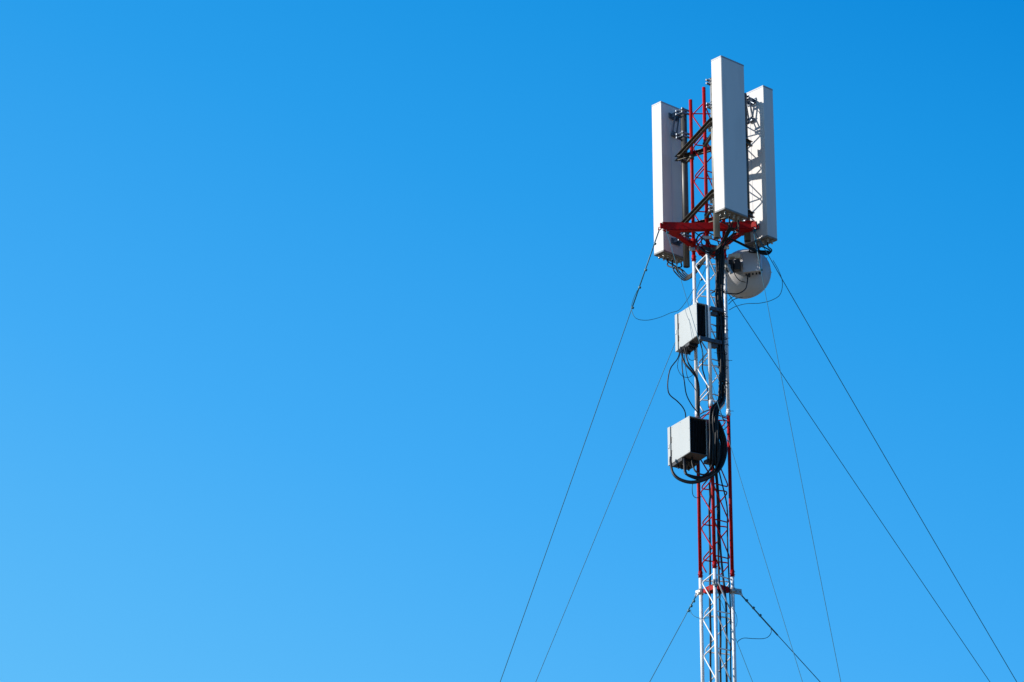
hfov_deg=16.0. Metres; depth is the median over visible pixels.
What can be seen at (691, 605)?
guy wire
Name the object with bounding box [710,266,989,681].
guy wire
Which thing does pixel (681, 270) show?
jumper cable
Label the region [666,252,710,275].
jumper cable
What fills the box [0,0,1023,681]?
sky
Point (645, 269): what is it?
guy wire
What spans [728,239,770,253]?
jumper cable
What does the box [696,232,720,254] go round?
jumper cable
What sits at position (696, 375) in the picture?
jumper cable
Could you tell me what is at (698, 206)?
antenna support
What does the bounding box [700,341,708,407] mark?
jumper cable
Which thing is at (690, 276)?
jumper cable
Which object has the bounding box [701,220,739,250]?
jumper cable
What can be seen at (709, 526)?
feeder cable
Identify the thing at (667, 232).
guy wire
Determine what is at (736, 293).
radio cable
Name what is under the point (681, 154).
antenna support
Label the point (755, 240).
guy wire
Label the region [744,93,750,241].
mounting pipe
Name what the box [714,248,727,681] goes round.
feeder cable
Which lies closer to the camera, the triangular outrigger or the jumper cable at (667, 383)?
the jumper cable at (667, 383)
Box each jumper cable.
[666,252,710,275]
[667,259,703,276]
[667,349,685,417]
[671,252,711,277]
[672,254,709,278]
[673,252,712,280]
[680,347,698,415]
[681,348,699,417]
[683,346,699,416]
[684,232,717,245]
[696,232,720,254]
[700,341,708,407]
[701,216,728,247]
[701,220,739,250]
[701,224,730,249]
[701,229,738,251]
[705,216,729,248]
[720,220,734,248]
[728,238,768,252]
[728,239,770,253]
[731,240,771,254]
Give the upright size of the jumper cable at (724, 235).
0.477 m
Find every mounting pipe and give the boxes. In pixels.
[680,109,689,267]
[710,78,719,239]
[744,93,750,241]
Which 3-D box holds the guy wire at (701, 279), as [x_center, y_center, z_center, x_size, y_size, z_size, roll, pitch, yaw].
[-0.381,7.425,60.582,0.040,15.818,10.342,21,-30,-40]
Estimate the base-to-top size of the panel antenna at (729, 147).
2.795 m
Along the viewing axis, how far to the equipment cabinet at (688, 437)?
57.73 m
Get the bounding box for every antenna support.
[675,117,752,162]
[681,189,754,233]
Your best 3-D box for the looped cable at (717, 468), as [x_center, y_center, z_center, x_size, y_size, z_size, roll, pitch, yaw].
[2.908,1.770,57.602,0.917,1.057,0.256,-6,-23,14]
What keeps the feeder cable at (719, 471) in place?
attached to the lattice mast
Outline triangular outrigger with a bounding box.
[658,220,758,258]
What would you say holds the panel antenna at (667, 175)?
attached to the mounting pipe at (685, 199)
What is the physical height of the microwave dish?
0.876 m
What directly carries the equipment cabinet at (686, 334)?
attached to the lattice mast
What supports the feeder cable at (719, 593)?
attached to the lattice mast
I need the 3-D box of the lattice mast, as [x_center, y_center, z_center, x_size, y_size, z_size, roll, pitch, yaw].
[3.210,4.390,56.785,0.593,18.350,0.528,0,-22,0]
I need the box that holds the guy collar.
[695,579,742,596]
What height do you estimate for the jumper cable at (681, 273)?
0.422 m
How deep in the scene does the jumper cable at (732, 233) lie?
58.75 m
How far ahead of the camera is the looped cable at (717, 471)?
57.47 m
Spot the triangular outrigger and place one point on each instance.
(674, 229)
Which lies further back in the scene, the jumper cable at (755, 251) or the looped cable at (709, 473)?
the jumper cable at (755, 251)
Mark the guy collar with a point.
(715, 582)
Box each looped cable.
[669,424,724,481]
[670,421,727,483]
[683,429,723,479]
[683,436,721,477]
[691,418,713,475]
[709,415,720,493]
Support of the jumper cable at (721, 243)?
attached to the panel antenna at (729, 147)
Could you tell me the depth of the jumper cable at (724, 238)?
58.75 m
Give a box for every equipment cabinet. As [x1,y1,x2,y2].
[667,416,708,470]
[675,302,722,354]
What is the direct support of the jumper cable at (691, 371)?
attached to the equipment cabinet at (686, 334)
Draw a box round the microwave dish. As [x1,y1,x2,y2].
[725,249,770,298]
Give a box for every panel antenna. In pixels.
[652,101,691,264]
[705,55,747,223]
[744,85,776,249]
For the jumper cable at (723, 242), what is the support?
attached to the lattice mast
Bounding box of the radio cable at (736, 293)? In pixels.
[711,274,747,294]
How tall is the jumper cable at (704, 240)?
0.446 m
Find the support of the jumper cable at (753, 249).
attached to the panel antenna at (762, 184)
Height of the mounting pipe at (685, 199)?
2.840 m
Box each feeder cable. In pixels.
[708,246,720,681]
[711,248,721,681]
[711,250,717,461]
[714,246,723,456]
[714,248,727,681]
[716,254,725,461]
[717,246,731,681]
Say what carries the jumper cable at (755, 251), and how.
attached to the panel antenna at (762, 184)
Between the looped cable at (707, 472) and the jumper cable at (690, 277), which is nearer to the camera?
the looped cable at (707, 472)
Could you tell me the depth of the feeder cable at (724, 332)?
58.59 m
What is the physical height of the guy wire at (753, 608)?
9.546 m
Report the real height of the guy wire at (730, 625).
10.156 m
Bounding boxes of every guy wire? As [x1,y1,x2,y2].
[500,230,693,681]
[536,267,705,680]
[650,597,731,680]
[666,230,802,681]
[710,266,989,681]
[714,584,752,681]
[729,229,1016,681]
[738,596,819,681]
[753,229,840,681]
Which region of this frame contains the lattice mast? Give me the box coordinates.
[689,87,736,681]
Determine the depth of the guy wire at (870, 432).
58.80 m
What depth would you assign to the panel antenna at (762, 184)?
59.69 m
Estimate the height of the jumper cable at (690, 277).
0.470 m
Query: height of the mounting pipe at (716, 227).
2.840 m
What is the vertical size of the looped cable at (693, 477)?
1.006 m
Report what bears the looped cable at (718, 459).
attached to the lattice mast
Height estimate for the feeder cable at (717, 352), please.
3.835 m
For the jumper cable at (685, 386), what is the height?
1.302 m

